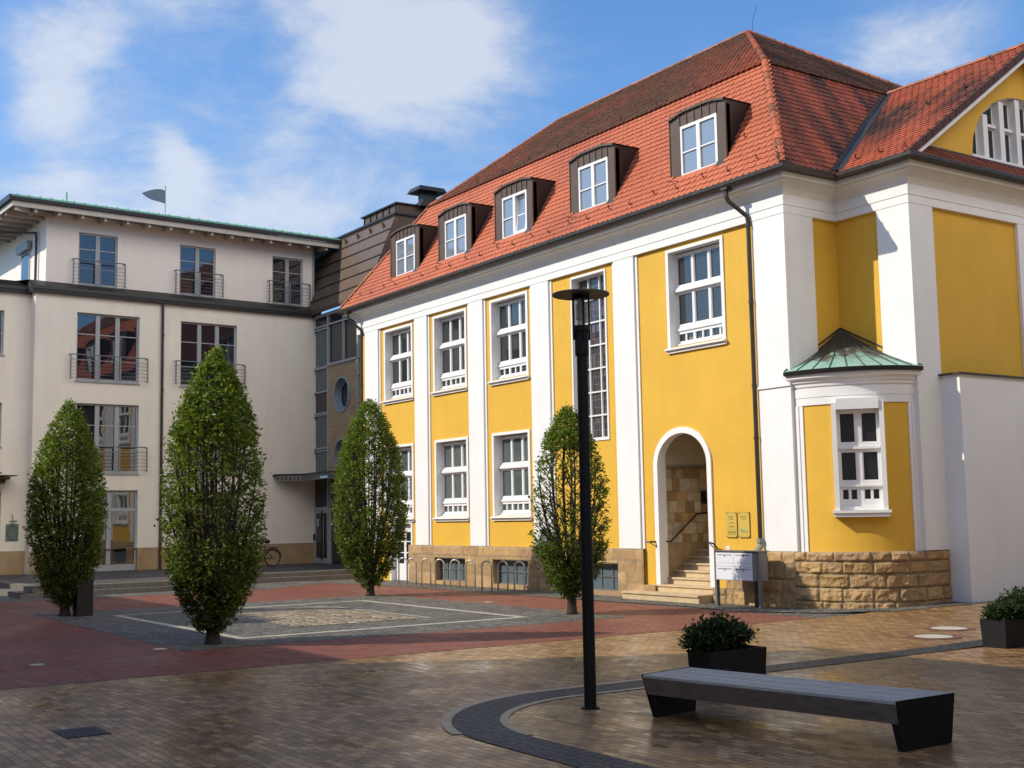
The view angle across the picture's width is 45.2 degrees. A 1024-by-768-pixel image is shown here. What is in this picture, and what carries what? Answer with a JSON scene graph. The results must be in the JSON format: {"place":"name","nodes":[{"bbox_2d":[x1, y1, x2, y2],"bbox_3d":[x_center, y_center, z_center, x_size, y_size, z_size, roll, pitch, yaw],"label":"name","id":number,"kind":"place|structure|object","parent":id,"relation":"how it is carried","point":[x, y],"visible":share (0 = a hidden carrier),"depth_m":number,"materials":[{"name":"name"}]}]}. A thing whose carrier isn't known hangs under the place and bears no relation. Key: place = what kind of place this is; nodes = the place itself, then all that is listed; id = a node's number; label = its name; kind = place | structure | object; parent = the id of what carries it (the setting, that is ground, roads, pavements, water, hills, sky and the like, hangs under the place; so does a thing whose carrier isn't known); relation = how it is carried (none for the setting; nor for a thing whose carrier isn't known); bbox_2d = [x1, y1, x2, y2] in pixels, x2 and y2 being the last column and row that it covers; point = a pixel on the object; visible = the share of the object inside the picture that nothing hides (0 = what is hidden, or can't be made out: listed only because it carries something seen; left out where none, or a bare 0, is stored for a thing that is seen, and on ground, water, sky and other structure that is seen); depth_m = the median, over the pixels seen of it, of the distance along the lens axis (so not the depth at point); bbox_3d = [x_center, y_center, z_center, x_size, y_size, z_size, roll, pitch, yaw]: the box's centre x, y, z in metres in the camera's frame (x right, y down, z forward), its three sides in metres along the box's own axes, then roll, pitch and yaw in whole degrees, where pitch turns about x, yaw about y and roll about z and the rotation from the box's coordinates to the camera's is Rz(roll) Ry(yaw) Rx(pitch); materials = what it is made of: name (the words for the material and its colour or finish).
{"place":"outdoors","nodes":[
{"label":"outdoors","id":0,"kind":"place"},
{"bbox_2d":[34,595,628,650],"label":"cobble paving","id":1,"kind":"structure","parent":0,"point":[167,636],"depth_m":25.43,"materials":[{"name":"grey stone"}]},
{"bbox_2d":[22,398,109,615],"bbox_3d":[-10.400,2.865,28.725,1.958,5.109,1.982,3,-7,-34],"label":"hornbeam tree","id":2,"kind":"object","parent":1,"relation":"on","point":[61,564],"visible":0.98,"depth_m":28.34,"materials":[{"name":"green plant"}]},
{"bbox_2d":[73,579,94,616],"bbox_3d":[-9.937,4.946,28.469,0.400,0.840,0.420,3,-7,-34],"label":"utility box","id":3,"kind":"object","parent":1,"relation":"on","point":[83,602],"visible":0.86,"depth_m":28.31,"materials":[{"name":"grey metal"}]},
{"bbox_2d":[153,345,271,644],"bbox_3d":[-5.237,1.927,21.612,2.042,5.264,2.039,3,-7,-34],"label":"hornbeam tree","id":4,"kind":"object","parent":1,"relation":"on","point":[201,574],"visible":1,"depth_m":21.27,"materials":[{"name":"green plant"}]},
{"bbox_2d":[111,600,524,638],"bbox_3d":[-4.419,5.114,27.077,6.601,0.001,7.801,3,-7,-34],"label":"stone strip","id":5,"kind":"object","parent":1,"relation":"on","point":[193,629],"visible":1,"depth_m":25.71,"materials":[{"name":"grey stone"}]},
{"bbox_2d":[235,606,418,626],"bbox_3d":[-4.490,5.108,27.272,2.900,0.052,5.100,3,-7,-34],"label":"pale cobble bed","id":6,"kind":"object","parent":1,"relation":"on","point":[308,616],"visible":0.95,"depth_m":26.52,"materials":[{"name":"beige stone"}]},
{"bbox_2d":[328,398,409,595],"bbox_3d":[-3.962,3.137,34.243,2.299,5.533,2.334,3,-7,-34],"label":"hornbeam tree","id":7,"kind":"object","parent":1,"relation":"on","point":[367,558],"visible":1,"depth_m":33.90,"materials":[{"name":"green plant"}]},
{"bbox_2d":[333,606,431,617],"bbox_3d":[-3.044,5.189,28.004,0.100,0.001,4.700,3,-7,-34],"label":"thin stone strip","id":8,"kind":"object","parent":1,"relation":"on","point":[384,612],"visible":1,"depth_m":27.73,"materials":[{"name":"grey stone"}]},
{"bbox_2d":[528,402,611,614],"bbox_3d":[1.280,2.686,26.635,2.026,4.610,1.903,3,-7,-34],"label":"hornbeam tree","id":9,"kind":"object","parent":1,"relation":"on","point":[568,569],"visible":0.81,"depth_m":26.40,"materials":[{"name":"green plant"}]},
{"bbox_2d":[273,185,446,564],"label":"link building","id":10,"kind":"structure","parent":0,"point":[345,268],"depth_m":51.74,"materials":[{"name":"grey metal"}]},
{"bbox_2d":[313,507,329,563],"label":"glass door","id":11,"kind":"structure","parent":10,"relation":"in","point":[320,536],"depth_m":52.15,"materials":[{"name":"grey glass"}]},
{"bbox_2d":[333,438,345,468],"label":"round window","id":12,"kind":"structure","parent":10,"relation":"in","point":[338,445],"depth_m":51.36,"materials":[{"name":"grey"}]},
{"bbox_2d":[333,376,349,411],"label":"round window","id":13,"kind":"structure","parent":10,"relation":"in","point":[341,391],"depth_m":51.55,"materials":[{"name":"grey"}]},
{"bbox_2d":[0,583,811,688],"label":"red paving","id":14,"kind":"structure","parent":0,"point":[65,653],"depth_m":21.83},
{"bbox_2d":[29,663,44,665],"bbox_3d":[-7.188,4.246,18.596,0.240,0.008,0.240,3,-7,-34],"label":"ground light","id":15,"kind":"object","parent":14,"relation":"on","point":[39,664],"visible":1,"depth_m":18.57,"materials":[{"name":"metal"}]},
{"bbox_2d":[0,543,874,689],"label":"ground","id":16,"kind":"structure","parent":0,"point":[815,615],"depth_m":25.66,"materials":[{"name":"grey stone"}]},
{"bbox_2d":[0,580,323,602],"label":"grey sett band","id":17,"kind":"object","parent":16,"relation":"on","point":[268,585],"visible":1,"depth_m":37.33,"materials":[{"name":"grey stone"}]},
{"bbox_2d":[0,563,351,585],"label":"terrace","id":18,"kind":"structure","parent":16,"relation":"on","point":[121,576],"depth_m":44.39,"materials":[{"name":"grey stone"}]},
{"bbox_2d":[0,192,341,574],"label":"white building","id":19,"kind":"structure","parent":18,"relation":"on","point":[116,323],"depth_m":49.03,"materials":[{"name":"paint"}]},
{"bbox_2d":[0,311,4,355],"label":"window","id":20,"kind":"structure","parent":19,"relation":"in","point":[1,312],"depth_m":46.46,"materials":[{"name":"grey metal"}]},
{"bbox_2d":[5,515,18,540],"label":"wall lantern","id":21,"kind":"object","parent":19,"relation":"attached to","point":[11,532],"depth_m":45.84,"materials":[{"name":"green metal"}]},
{"bbox_2d":[16,240,30,279],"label":"side window","id":22,"kind":"structure","parent":19,"relation":"in","point":[23,250],"depth_m":49.36,"materials":[{"name":"grey glass"}]},
{"bbox_2d":[77,232,118,288],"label":"window","id":23,"kind":"structure","parent":19,"relation":"in","point":[91,246],"depth_m":48.65,"materials":[{"name":"grey glass"}]},
{"bbox_2d":[75,312,139,384],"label":"window","id":24,"kind":"structure","parent":19,"relation":"in","point":[97,334],"depth_m":48.25,"materials":[{"name":"grey glass"}]},
{"bbox_2d":[76,403,138,474],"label":"window","id":25,"kind":"structure","parent":19,"relation":"in","point":[113,425],"depth_m":48.06,"materials":[{"name":"grey glass"}]},
{"bbox_2d":[81,490,136,571],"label":"window","id":26,"kind":"structure","parent":19,"relation":"in","point":[121,535],"depth_m":47.86,"materials":[{"name":"white glass"}]},
{"bbox_2d":[142,186,165,213],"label":"flag","id":27,"kind":"object","parent":19,"relation":"attached to","point":[158,195],"visible":0.98,"depth_m":51.07,"materials":[{"name":"grey metal"}]},
{"bbox_2d":[179,245,214,297],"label":"window","id":28,"kind":"structure","parent":19,"relation":"in","point":[198,259],"depth_m":51.14,"materials":[{"name":"grey glass"}]},
{"bbox_2d":[179,409,234,475],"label":"window","id":29,"kind":"structure","parent":19,"relation":"in","point":[198,472],"depth_m":50.33,"materials":[{"name":"grey glass"}]},
{"bbox_2d":[180,491,233,564],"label":"window","id":30,"kind":"structure","parent":19,"relation":"in","point":[224,517],"depth_m":50.36,"materials":[{"name":"grey metal"}]},
{"bbox_2d":[179,322,235,389],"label":"window","id":31,"kind":"structure","parent":19,"relation":"in","point":[197,339],"depth_m":50.62,"materials":[{"name":"glass"}]},
{"bbox_2d":[272,256,301,306],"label":"window","id":32,"kind":"structure","parent":19,"relation":"in","point":[283,269],"depth_m":53.61,"materials":[{"name":"glass"}]},
{"bbox_2d":[247,540,281,566],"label":"bicycle","id":33,"kind":"object","parent":18,"relation":"on","point":[271,549],"visible":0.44,"depth_m":48.80,"materials":[{"name":"black rubber"}]},
{"bbox_2d":[0,574,355,598],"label":"terrace lower step","id":34,"kind":"object","parent":16,"relation":"on","point":[19,594],"visible":0.62,"depth_m":37.74,"materials":[{"name":"stone"}]},
{"bbox_2d":[0,570,356,591],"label":"terrace upper step","id":35,"kind":"object","parent":34,"relation":"on","point":[19,586],"visible":0.69,"depth_m":38.30,"materials":[{"name":"stone"}]},
{"bbox_2d":[320,579,994,612],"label":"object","id":36,"kind":"structure","parent":16,"relation":"on","point":[735,607],"depth_m":29.35,"materials":[{"name":"grey stone"}]},
{"bbox_2d":[398,557,406,585],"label":"bike hoop","id":37,"kind":"object","parent":36,"relation":"on","point":[399,570],"visible":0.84,"depth_m":39.05,"materials":[{"name":"metal"}]},
{"bbox_2d":[406,558,417,586],"bbox_3d":[-3.121,5.861,38.231,0.400,0.899,0.090,-4,-7,25],"label":"bike hoop","id":38,"kind":"object","parent":36,"relation":"on","point":[415,572],"visible":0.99,"depth_m":38.18,"materials":[{"name":"metal"}]},
{"bbox_2d":[421,558,431,587],"bbox_3d":[-2.628,5.781,37.579,0.400,0.899,0.090,-4,-7,25],"label":"bike hoop","id":39,"kind":"object","parent":36,"relation":"on","point":[421,572],"visible":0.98,"depth_m":37.59,"materials":[{"name":"metal"}]},
{"bbox_2d":[434,559,444,588],"bbox_3d":[-2.178,5.708,36.971,0.400,0.899,0.090,-4,-7,28],"label":"bike hoop","id":40,"kind":"object","parent":36,"relation":"on","point":[443,573],"visible":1,"depth_m":36.94,"materials":[{"name":"metal"}]},
{"bbox_2d":[449,559,460,589],"bbox_3d":[-1.685,5.628,36.318,0.400,0.899,0.090,-4,-7,26],"label":"bike hoop","id":41,"kind":"object","parent":36,"relation":"on","point":[459,573],"visible":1,"depth_m":36.31,"materials":[{"name":"metal"}]},
{"bbox_2d":[465,560,475,590],"bbox_3d":[-1.209,5.552,35.691,0.400,0.899,0.090,-5,-7,29],"label":"bike hoop","id":42,"kind":"object","parent":36,"relation":"on","point":[467,561],"visible":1,"depth_m":35.70,"materials":[{"name":"metal"}]},
{"bbox_2d":[481,560,492,591],"bbox_3d":[-0.717,5.473,35.039,0.400,0.899,0.090,-4,-7,26],"label":"bike hoop","id":43,"kind":"object","parent":36,"relation":"on","point":[482,576],"visible":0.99,"depth_m":35.05,"materials":[{"name":"metal"}]},
{"bbox_2d":[497,560,508,592],"bbox_3d":[-0.258,5.400,34.436,0.400,0.899,0.090,-5,-7,30],"label":"bike hoop","id":44,"kind":"object","parent":36,"relation":"on","point":[498,577],"visible":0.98,"depth_m":34.46,"materials":[{"name":"metal"}]},
{"bbox_2d":[513,561,525,593],"bbox_3d":[0.204,5.324,33.812,0.400,0.899,0.090,-4,-7,26],"label":"bike hoop","id":45,"kind":"object","parent":36,"relation":"on","point":[522,563],"visible":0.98,"depth_m":33.81,"materials":[{"name":"metal"}]},
{"bbox_2d":[714,550,768,608],"bbox_3d":[5.172,4.377,27.607,0.390,1.262,1.420,3,-7,-34],"label":"mailbox stand","id":46,"kind":"object","parent":36,"relation":"on","point":[744,565],"visible":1,"depth_m":27.41,"materials":[{"name":"metal"}]},
{"bbox_2d":[716,566,733,579],"bbox_3d":[4.828,4.279,27.822,0.031,0.295,0.570,3,-7,-34],"label":"mailbox door","id":47,"kind":"structure","parent":46,"relation":"in","point":[722,572],"depth_m":27.81,"materials":[{"name":"paint"}]},
{"bbox_2d":[716,552,733,562],"bbox_3d":[4.822,3.938,27.858,0.031,0.230,0.570,3,-7,-34],"label":"mailbox door","id":48,"kind":"structure","parent":46,"relation":"in","point":[720,557],"depth_m":27.85,"materials":[{"name":"paint"}]},
{"bbox_2d":[733,553,751,563],"bbox_3d":[5.147,3.881,27.381,0.031,0.230,0.570,3,-7,-34],"label":"mailbox door","id":49,"kind":"structure","parent":46,"relation":"in","point":[738,557],"depth_m":27.36,"materials":[{"name":"paint"}]},
{"bbox_2d":[734,567,753,580],"bbox_3d":[5.153,4.221,27.345,0.031,0.295,0.570,3,-7,-34],"label":"mailbox door","id":50,"kind":"structure","parent":46,"relation":"in","point":[740,573],"depth_m":27.33,"materials":[{"name":"paint"}]},
{"bbox_2d":[338,6,1023,608],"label":"yellow building","id":51,"kind":"structure","parent":16,"relation":"on","point":[804,268],"depth_m":29.72,"materials":[{"name":"paint"}]},
{"bbox_2d":[381,323,413,404],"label":"window","id":52,"kind":"structure","parent":51,"relation":"in","point":[401,359],"depth_m":42.85,"materials":[{"name":"white paint"}]},
{"bbox_2d":[384,443,414,521],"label":"window","id":53,"kind":"structure","parent":51,"relation":"in","point":[408,453],"depth_m":42.00,"materials":[{"name":"white paint"}]},
{"bbox_2d":[390,522,412,580],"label":"side door","id":54,"kind":"structure","parent":51,"relation":"in","point":[409,533],"depth_m":41.87,"materials":[{"name":"white paint"}]},
{"bbox_2d":[430,308,467,395],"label":"window","id":55,"kind":"structure","parent":51,"relation":"in","point":[453,330],"depth_m":40.01,"materials":[{"name":"white paint"}]},
{"bbox_2d":[432,436,469,521],"bbox_3d":[-1.861,3.064,39.328,0.385,2.640,2.140,3,-7,-34],"label":"window","id":56,"kind":"structure","parent":51,"relation":"in","point":[455,455],"depth_m":39.55,"materials":[{"name":"white paint"}]},
{"bbox_2d":[440,558,464,580],"bbox_3d":[-1.790,5.893,39.084,0.040,0.720,1.860,3,-7,-34],"label":"basement window","id":57,"kind":"structure","parent":51,"relation":"in","point":[454,565],"depth_m":39.20,"materials":[{"name":"glass"}]},
{"bbox_2d":[487,290,529,385],"bbox_3d":[-0.027,-1.348,36.973,0.385,2.640,2.120,3,-7,-34],"label":"window","id":58,"kind":"structure","parent":51,"relation":"in","point":[513,333],"depth_m":37.18,"materials":[{"name":"white paint"}]},
{"bbox_2d":[499,560,527,584],"bbox_3d":[0.137,5.553,36.255,0.040,0.720,1.860,3,-7,-34],"label":"basement window","id":59,"kind":"structure","parent":51,"relation":"in","point":[519,572],"depth_m":36.43,"materials":[{"name":"glass"}]},
{"bbox_2d":[570,268,609,440],"bbox_3d":[2.225,-0.744,33.668,0.290,4.630,1.580,3,-7,-34],"label":"window","id":60,"kind":"structure","parent":51,"relation":"in","point":[598,379],"depth_m":33.68,"materials":[{"name":"white paint"}]},
{"bbox_2d":[593,563,617,590],"bbox_3d":[2.411,5.152,32.916,0.040,0.720,1.940,3,-7,-34],"label":"basement window","id":61,"kind":"structure","parent":51,"relation":"in","point":[608,578],"depth_m":32.73,"materials":[{"name":"glass"}]},
{"bbox_2d":[664,235,726,353],"bbox_3d":[4.564,-2.158,30.233,0.385,2.640,2.150,3,-7,-34],"label":"window","id":62,"kind":"structure","parent":51,"relation":"in","point":[699,290],"depth_m":30.39,"materials":[{"name":"white paint"}]},
{"bbox_2d":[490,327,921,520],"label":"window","id":63,"kind":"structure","parent":51,"relation":"in","point":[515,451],"depth_m":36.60,"materials":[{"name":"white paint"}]},
{"bbox_2d":[726,512,737,536],"bbox_3d":[5.147,3.296,28.765,0.035,0.584,0.340,3,-7,-34],"label":"wall plaque","id":64,"kind":"object","parent":51,"relation":"attached to","point":[731,522],"depth_m":28.75,"materials":[{"name":"plastic"}]},
{"bbox_2d":[738,512,749,536],"bbox_3d":[5.377,3.256,28.428,0.035,0.584,0.340,3,-7,-34],"label":"wall plaque","id":65,"kind":"object","parent":51,"relation":"attached to","point":[744,527],"depth_m":28.42,"materials":[{"name":"plastic"}]},
{"bbox_2d":[831,397,891,516],"bbox_3d":[7.519,1.581,26.498,0.828,2.540,1.254,11,-13,-62],"label":"bay window","id":66,"kind":"structure","parent":51,"relation":"in","point":[858,428],"depth_m":26.44,"materials":[{"name":"white paint"}]},
{"bbox_2d":[972,100,1023,167],"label":"gable window","id":67,"kind":"structure","parent":51,"relation":"in","point":[998,136],"depth_m":29.55,"materials":[{"name":"white paint"}]},
{"bbox_2d":[0,603,1023,767],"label":"plaza paving","id":68,"kind":"structure","parent":0,"point":[383,712],"depth_m":13.41,"materials":[{"name":"brown stone"}]},
{"bbox_2d":[53,726,111,738],"bbox_3d":[-4.376,3.540,12.498,0.440,0.011,0.560,3,-7,-34],"label":"drain cover","id":69,"kind":"object","parent":68,"relation":"on","point":[80,732],"visible":1,"depth_m":12.45,"materials":[{"name":"metal"}]},
{"bbox_2d":[441,678,641,733],"bbox_3d":[0.775,3.684,14.675,1.242,0.001,5.962,-6,-8,37],"label":"cream border","id":70,"kind":"object","parent":68,"relation":"on","point":[446,723],"visible":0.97,"depth_m":13.80,"materials":[{"name":"stone"}]},
{"bbox_2d":[552,289,608,709],"bbox_3d":[0.821,1.254,13.735,0.652,4.635,0.652,3,-7,-34],"label":"street lamp","id":71,"kind":"object","parent":68,"relation":"on","point":[581,334],"visible":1,"depth_m":13.70,"materials":[{"name":"grey metal"}]},
{"bbox_2d":[500,673,766,734],"bbox_3d":[1.298,3.642,14.374,1.234,0.001,5.412,-6,-8,36],"label":"cream border","id":72,"kind":"object","parent":68,"relation":"on","point":[505,720],"visible":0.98,"depth_m":13.36,"materials":[{"name":"stone"}]},
{"bbox_2d":[452,639,982,767],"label":"black cobble ring","id":73,"kind":"object","parent":68,"relation":"on","point":[481,721],"visible":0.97,"depth_m":12.86,"materials":[{"name":"black stone"}]},
{"bbox_2d":[688,645,766,674],"bbox_3d":[2.648,3.473,15.078,0.950,0.450,0.400,3,-7,-34],"label":"planter","id":74,"kind":"object","parent":68,"relation":"on","point":[751,659],"visible":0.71,"depth_m":14.92,"materials":[{"name":"black metal"}]},
{"bbox_2d":[676,608,759,656],"bbox_3d":[2.515,3.065,15.091,1.168,0.594,0.635,3,-7,-34],"label":"shrub","id":75,"kind":"object","parent":74,"relation":"in","point":[716,633],"visible":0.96,"depth_m":14.95,"materials":[{"name":"green plant"}]},
{"bbox_2d":[641,667,954,751],"bbox_3d":[2.697,3.146,12.016,0.804,0.439,3.067,5,-8,-43],"label":"park bench","id":76,"kind":"object","parent":68,"relation":"on","point":[918,719],"visible":1,"depth_m":11.53,"materials":[{"name":"grey wood"}]},
{"bbox_2d":[906,634,961,638],"bbox_3d":[7.010,4.197,20.430,0.880,0.011,0.880,3,-7,-34],"label":"manhole cover","id":77,"kind":"object","parent":68,"relation":"on","point":[933,636],"visible":1,"depth_m":20.36,"materials":[{"name":"metal"}]},
{"bbox_2d":[923,626,974,630],"bbox_3d":[7.749,4.332,21.793,0.880,0.011,0.880,3,-7,-34],"label":"manhole cover","id":78,"kind":"object","parent":68,"relation":"on","point":[950,628],"visible":1,"depth_m":21.70,"materials":[{"name":"metal"}]},
{"bbox_2d":[980,618,1023,648],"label":"planter","id":79,"kind":"object","parent":68,"relation":"on","point":[1005,634],"visible":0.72,"depth_m":18.66,"materials":[{"name":"grey metal"}]},
{"bbox_2d":[980,585,1023,622],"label":"shrub","id":80,"kind":"object","parent":79,"relation":"in","point":[1009,607],"visible":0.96,"depth_m":18.78,"materials":[{"name":"green plant"}]},
{"bbox_2d":[0,0,1023,477],"label":"sky","id":81,"kind":"structure","parent":0,"point":[315,117],"materials":[{"name":"blue"}]}
]}

